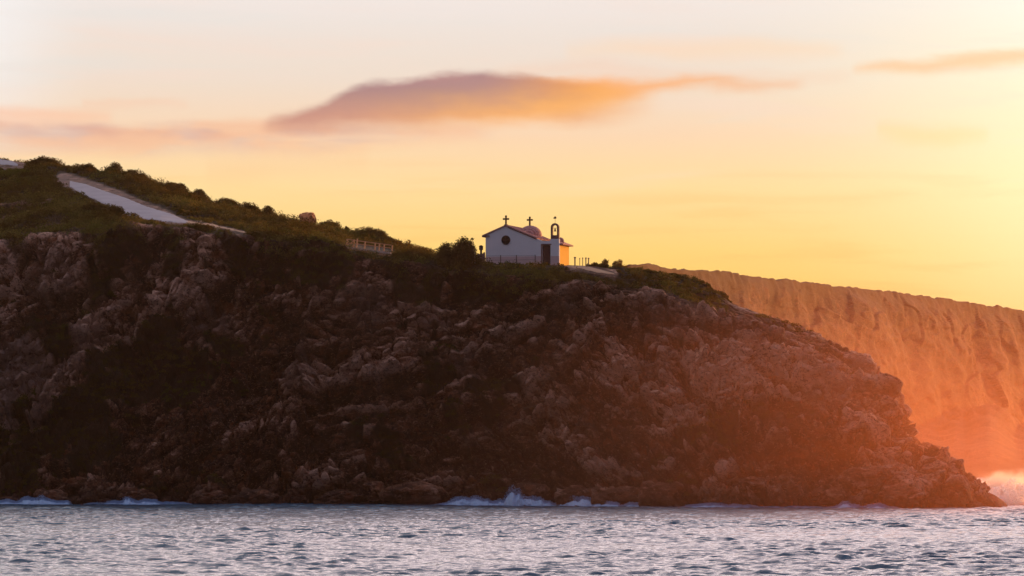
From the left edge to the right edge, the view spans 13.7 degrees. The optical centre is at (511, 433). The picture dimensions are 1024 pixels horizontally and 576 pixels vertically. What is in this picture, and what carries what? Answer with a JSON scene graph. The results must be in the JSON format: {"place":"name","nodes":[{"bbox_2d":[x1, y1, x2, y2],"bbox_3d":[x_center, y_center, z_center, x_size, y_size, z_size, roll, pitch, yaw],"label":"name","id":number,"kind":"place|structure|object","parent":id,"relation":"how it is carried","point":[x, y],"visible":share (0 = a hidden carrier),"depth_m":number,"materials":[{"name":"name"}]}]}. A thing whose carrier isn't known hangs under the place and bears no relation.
{"place":"outdoors","nodes":[
{"label":"outdoors","id":0,"kind":"place"},
{"bbox_2d":[0,159,17,165],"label":"road","id":1,"kind":"structure","parent":0,"point":[6,162],"depth_m":602.15,"materials":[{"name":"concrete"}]},
{"bbox_2d":[70,181,187,222],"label":"road","id":2,"kind":"structure","parent":0,"point":[126,204],"depth_m":540.34,"materials":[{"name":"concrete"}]},
{"bbox_2d":[0,160,1002,507],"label":"headland","id":3,"kind":"structure","parent":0,"point":[614,386],"depth_m":490.55,"materials":[{"name":"brown stone"}]},
{"bbox_2d":[0,167,29,176],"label":"shrub","id":4,"kind":"object","parent":3,"relation":"on","point":[13,171],"visible":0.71,"depth_m":585.51,"materials":[{"name":"green plant"}]},
{"bbox_2d":[27,155,65,165],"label":"shrub","id":5,"kind":"object","parent":3,"relation":"on","point":[42,158],"visible":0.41,"depth_m":593.76,"materials":[{"name":"green plant"}]},
{"bbox_2d":[33,488,67,500],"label":"boulder","id":6,"kind":"object","parent":3,"relation":"on","point":[54,495],"visible":0.6,"depth_m":484.51,"materials":[{"name":"brown stone"}]},
{"bbox_2d":[37,179,67,186],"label":"shrub","id":7,"kind":"object","parent":3,"relation":"on","point":[54,181],"visible":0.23,"depth_m":565.82,"materials":[{"name":"green plant"}]},
{"bbox_2d":[69,496,80,503],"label":"boulder","id":8,"kind":"object","parent":3,"relation":"on","point":[73,499],"visible":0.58,"depth_m":483.75,"materials":[{"name":"brown stone"}]},
{"bbox_2d":[77,163,95,169],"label":"shrub","id":9,"kind":"object","parent":3,"relation":"on","point":[85,166],"visible":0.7,"depth_m":584.10,"materials":[{"name":"green plant"}]},
{"bbox_2d":[79,201,110,213],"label":"shrub","id":10,"kind":"object","parent":3,"relation":"on","point":[92,205],"visible":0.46,"depth_m":532.10,"materials":[{"name":"green plant"}]},
{"bbox_2d":[100,204,125,213],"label":"shrub","id":11,"kind":"object","parent":3,"relation":"on","point":[118,209],"visible":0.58,"depth_m":528.90,"materials":[{"name":"green plant"}]},
{"bbox_2d":[104,161,123,173],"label":"shrub","id":12,"kind":"object","parent":3,"relation":"on","point":[115,166],"visible":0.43,"depth_m":578.50,"materials":[{"name":"green plant"}]},
{"bbox_2d":[118,168,150,180],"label":"shrub","id":13,"kind":"object","parent":3,"relation":"on","point":[134,171],"visible":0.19,"depth_m":574.54,"materials":[{"name":"green plant"}]},
{"bbox_2d":[114,487,157,501],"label":"boulder","id":14,"kind":"object","parent":3,"relation":"on","point":[134,493],"visible":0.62,"depth_m":484.00,"materials":[{"name":"brown stone"}]},
{"bbox_2d":[160,181,189,192],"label":"shrub","id":15,"kind":"object","parent":3,"relation":"on","point":[178,184],"visible":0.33,"depth_m":567.37,"materials":[{"name":"green plant"}]},
{"bbox_2d":[189,188,210,199],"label":"shrub","id":16,"kind":"object","parent":3,"relation":"on","point":[202,192],"visible":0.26,"depth_m":561.42,"materials":[{"name":"green plant"}]},
{"bbox_2d":[187,222,214,231],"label":"shrub","id":17,"kind":"object","parent":3,"relation":"on","point":[203,227],"visible":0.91,"depth_m":510.73,"materials":[{"name":"green plant"}]},
{"bbox_2d":[191,490,229,503],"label":"boulder","id":18,"kind":"object","parent":3,"relation":"on","point":[216,497],"visible":0.66,"depth_m":483.35,"materials":[{"name":"brown stone"}]},
{"bbox_2d":[187,220,246,232],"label":"path","id":19,"kind":"structure","parent":3,"relation":"on","point":[212,224],"depth_m":518.41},
{"bbox_2d":[212,197,240,206],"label":"shrub","id":20,"kind":"object","parent":3,"relation":"on","point":[224,199],"visible":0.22,"depth_m":555.42,"materials":[{"name":"green plant"}]},
{"bbox_2d":[239,202,259,212],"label":"shrub","id":21,"kind":"object","parent":3,"relation":"on","point":[248,206],"visible":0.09,"depth_m":552.01,"materials":[{"name":"green plant"}]},
{"bbox_2d":[227,487,285,503],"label":"boulder","id":22,"kind":"object","parent":3,"relation":"on","point":[248,495],"visible":0.6,"depth_m":482.15,"materials":[{"name":"brown stone"}]},
{"bbox_2d":[243,228,284,240],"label":"shrub","id":23,"kind":"object","parent":3,"relation":"on","point":[261,233],"visible":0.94,"depth_m":507.33,"materials":[{"name":"green plant"}]},
{"bbox_2d":[257,205,276,215],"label":"shrub","id":24,"kind":"object","parent":3,"relation":"on","point":[267,208],"visible":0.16,"depth_m":547.89,"materials":[{"name":"green plant"}]},
{"bbox_2d":[288,495,309,503],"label":"boulder","id":25,"kind":"object","parent":3,"relation":"on","point":[300,499],"visible":0.56,"depth_m":482.54,"materials":[{"name":"brown stone"}]},
{"bbox_2d":[299,212,316,222],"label":"rock outcrop","id":26,"kind":"object","parent":3,"relation":"on","point":[311,215],"visible":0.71,"depth_m":541.55,"materials":[{"name":"orange stone"}]},
{"bbox_2d":[320,219,341,225],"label":"shrub","id":27,"kind":"object","parent":3,"relation":"on","point":[329,220],"visible":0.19,"depth_m":539.49,"materials":[{"name":"green plant"}]},
{"bbox_2d":[312,489,369,503],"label":"boulder","id":28,"kind":"object","parent":3,"relation":"on","point":[342,496],"visible":0.62,"depth_m":481.88,"materials":[{"name":"brown stone"}]},
{"bbox_2d":[345,239,392,255],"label":"fence","id":29,"kind":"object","parent":3,"relation":"on","point":[380,252],"visible":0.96,"depth_m":508.42,"materials":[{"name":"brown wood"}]},
{"bbox_2d":[357,481,384,501],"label":"boulder","id":30,"kind":"object","parent":3,"relation":"on","point":[369,491],"visible":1,"depth_m":482.40,"materials":[{"name":"brown stone"}]},
{"bbox_2d":[352,226,389,239],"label":"shrub","id":31,"kind":"object","parent":3,"relation":"on","point":[376,232],"visible":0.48,"depth_m":535.81,"materials":[{"name":"green plant"}]},
{"bbox_2d":[378,236,401,241],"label":"shrub","id":32,"kind":"object","parent":3,"relation":"on","point":[389,238],"visible":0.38,"depth_m":534.02,"materials":[{"name":"green plant"}]},
{"bbox_2d":[391,247,433,260],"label":"shrub","id":33,"kind":"object","parent":3,"relation":"on","point":[403,253],"visible":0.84,"depth_m":507.27,"materials":[{"name":"green plant"}]},
{"bbox_2d":[379,481,447,504],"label":"boulder","id":34,"kind":"object","parent":3,"relation":"on","point":[415,493],"visible":0.62,"depth_m":480.18,"materials":[{"name":"brown stone"}]},
{"bbox_2d":[411,244,432,251],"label":"shrub","id":35,"kind":"object","parent":3,"relation":"on","point":[420,247],"visible":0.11,"depth_m":524.64,"materials":[{"name":"green plant"}]},
{"bbox_2d":[0,158,855,496],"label":"coastal scrub","id":36,"kind":"object","parent":3,"relation":"on","point":[194,204],"visible":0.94,"depth_m":506.37,"materials":[{"name":"green plant"}]},
{"bbox_2d":[430,241,455,267],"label":"shrub","id":37,"kind":"object","parent":3,"relation":"on","point":[445,252],"visible":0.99,"depth_m":505.87,"materials":[{"name":"green plant"}]},
{"bbox_2d":[448,236,483,269],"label":"shrub","id":38,"kind":"object","parent":3,"relation":"on","point":[462,251],"visible":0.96,"depth_m":505.05,"materials":[{"name":"green plant"}]},
{"bbox_2d":[467,238,474,267],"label":"shrub","id":39,"kind":"object","parent":3,"relation":"on","point":[470,242],"visible":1,"depth_m":505.34,"materials":[{"name":"green plant"}]},
{"bbox_2d":[478,245,484,262],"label":"stone pedestal","id":40,"kind":"object","parent":3,"relation":"on","point":[481,249],"visible":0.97,"depth_m":509.65,"materials":[{"name":"stone"}]},
{"bbox_2d":[500,255,535,262],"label":"railing","id":41,"kind":"object","parent":3,"relation":"on","point":[521,255],"visible":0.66,"depth_m":510.14,"materials":[{"name":"metal"}]},
{"bbox_2d":[482,215,572,264],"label":"chapel","id":42,"kind":"structure","parent":3,"relation":"on","point":[507,242],"depth_m":512.13,"materials":[{"name":"white paint"}]},
{"bbox_2d":[501,235,509,244],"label":"round window","id":43,"kind":"structure","parent":42,"relation":"in","point":[505,239],"depth_m":512.33,"materials":[{"name":"black glass"}]},
{"bbox_2d":[543,245,549,263],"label":"door","id":44,"kind":"structure","parent":42,"relation":"in","point":[546,248],"depth_m":511.33,"materials":[{"name":"brown wood"}]},
{"bbox_2d":[506,482,549,498],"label":"boulder","id":45,"kind":"object","parent":3,"relation":"on","point":[529,489],"visible":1,"depth_m":477.08,"materials":[{"name":"brown stone"}]},
{"bbox_2d":[554,485,591,505],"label":"boulder","id":46,"kind":"object","parent":3,"relation":"on","point":[564,496],"visible":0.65,"depth_m":472.23,"materials":[{"name":"brown stone"}]},
{"bbox_2d":[567,265,613,273],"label":"path","id":47,"kind":"structure","parent":3,"relation":"on","point":[590,269],"depth_m":507.31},
{"bbox_2d":[586,262,610,267],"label":"shrub","id":48,"kind":"object","parent":3,"relation":"on","point":[595,264],"visible":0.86,"depth_m":510.75,"materials":[{"name":"green plant"}]},
{"bbox_2d":[591,486,638,504],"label":"boulder","id":49,"kind":"object","parent":3,"relation":"on","point":[622,495],"visible":0.56,"depth_m":469.26,"materials":[{"name":"brown stone"}]},
{"bbox_2d":[612,259,626,267],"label":"shrub","id":50,"kind":"object","parent":3,"relation":"on","point":[619,262],"visible":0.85,"depth_m":511.78,"materials":[{"name":"green plant"}]},
{"bbox_2d":[636,480,689,506],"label":"boulder","id":51,"kind":"object","parent":3,"relation":"on","point":[652,493],"visible":0.62,"depth_m":465.55,"materials":[{"name":"brown stone"}]},
{"bbox_2d":[667,273,689,279],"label":"shrub","id":52,"kind":"object","parent":3,"relation":"on","point":[680,276],"visible":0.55,"depth_m":512.32,"materials":[{"name":"green plant"}]},
{"bbox_2d":[714,290,729,300],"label":"shrub","id":53,"kind":"object","parent":3,"relation":"on","point":[723,293],"visible":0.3,"depth_m":511.89,"materials":[{"name":"green plant"}]},
{"bbox_2d":[725,476,769,493],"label":"boulder","id":54,"kind":"object","parent":3,"relation":"on","point":[754,484],"visible":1,"depth_m":462.36,"materials":[{"name":"brown stone"}]},
{"bbox_2d":[767,479,803,506],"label":"boulder","id":55,"kind":"object","parent":3,"relation":"on","point":[788,494],"visible":0.68,"depth_m":458.94,"materials":[{"name":"brown stone"}]},
{"bbox_2d":[809,484,851,506],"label":"boulder","id":56,"kind":"object","parent":3,"relation":"on","point":[827,495],"visible":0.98,"depth_m":458.17,"materials":[{"name":"brown stone"}]},
{"bbox_2d":[838,463,893,494],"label":"boulder","id":57,"kind":"object","parent":3,"relation":"on","point":[856,481],"visible":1,"depth_m":458.80,"materials":[{"name":"brown stone"}]},
{"bbox_2d":[878,484,929,507],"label":"boulder","id":58,"kind":"object","parent":3,"relation":"on","point":[901,495],"visible":0.57,"depth_m":455.99,"materials":[{"name":"brown stone"}]},
{"bbox_2d":[987,493,1006,506],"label":"boulder","id":59,"kind":"object","parent":3,"relation":"on","point":[998,500],"visible":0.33,"depth_m":465.36,"materials":[{"name":"brown stone"}]},
{"bbox_2d":[0,477,1023,575],"bbox_3d":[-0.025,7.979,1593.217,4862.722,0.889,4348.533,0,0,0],"label":"sea","id":60,"kind":"structure","parent":0,"point":[293,539],"depth_m":316.46,"materials":[{"name":"blue liquid"}]},
{"bbox_2d":[0,496,20,501],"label":"boulder","id":61,"kind":"object","parent":60,"relation":"in","point":[10,498],"visible":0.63,"depth_m":484.31,"materials":[{"name":"brown stone"}]},
{"bbox_2d":[0,494,71,503],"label":"surf foam","id":62,"kind":"object","parent":60,"relation":"on","point":[41,500],"visible":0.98,"depth_m":482.98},
{"bbox_2d":[87,496,189,504],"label":"surf foam","id":63,"kind":"object","parent":60,"relation":"on","point":[127,500],"visible":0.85,"depth_m":482.07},
{"bbox_2d":[434,484,638,506],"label":"surf foam","id":64,"kind":"object","parent":60,"relation":"on","point":[512,499],"visible":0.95,"depth_m":474.02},
{"bbox_2d":[698,497,717,503],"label":"boulder","id":65,"kind":"object","parent":60,"relation":"in","point":[712,500],"visible":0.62,"depth_m":462.39,"materials":[{"name":"brown stone"}]},
{"bbox_2d":[683,501,898,507],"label":"surf foam","id":66,"kind":"object","parent":60,"relation":"on","point":[847,504],"visible":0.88,"depth_m":457.25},
{"bbox_2d":[977,478,1023,504],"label":"sea spray","id":67,"kind":"object","parent":60,"relation":"on","point":[1011,495],"visible":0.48,"depth_m":478.17,"materials":[{"name":"white liquid"}]},
{"bbox_2d":[0,0,1023,310],"label":"sky","id":68,"kind":"structure","parent":0,"point":[862,144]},
{"bbox_2d":[627,263,1023,477],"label":"hill","id":69,"kind":"structure","parent":0,"point":[956,368],"depth_m":1022.21,"materials":[{"name":"brown stone"}]}
]}

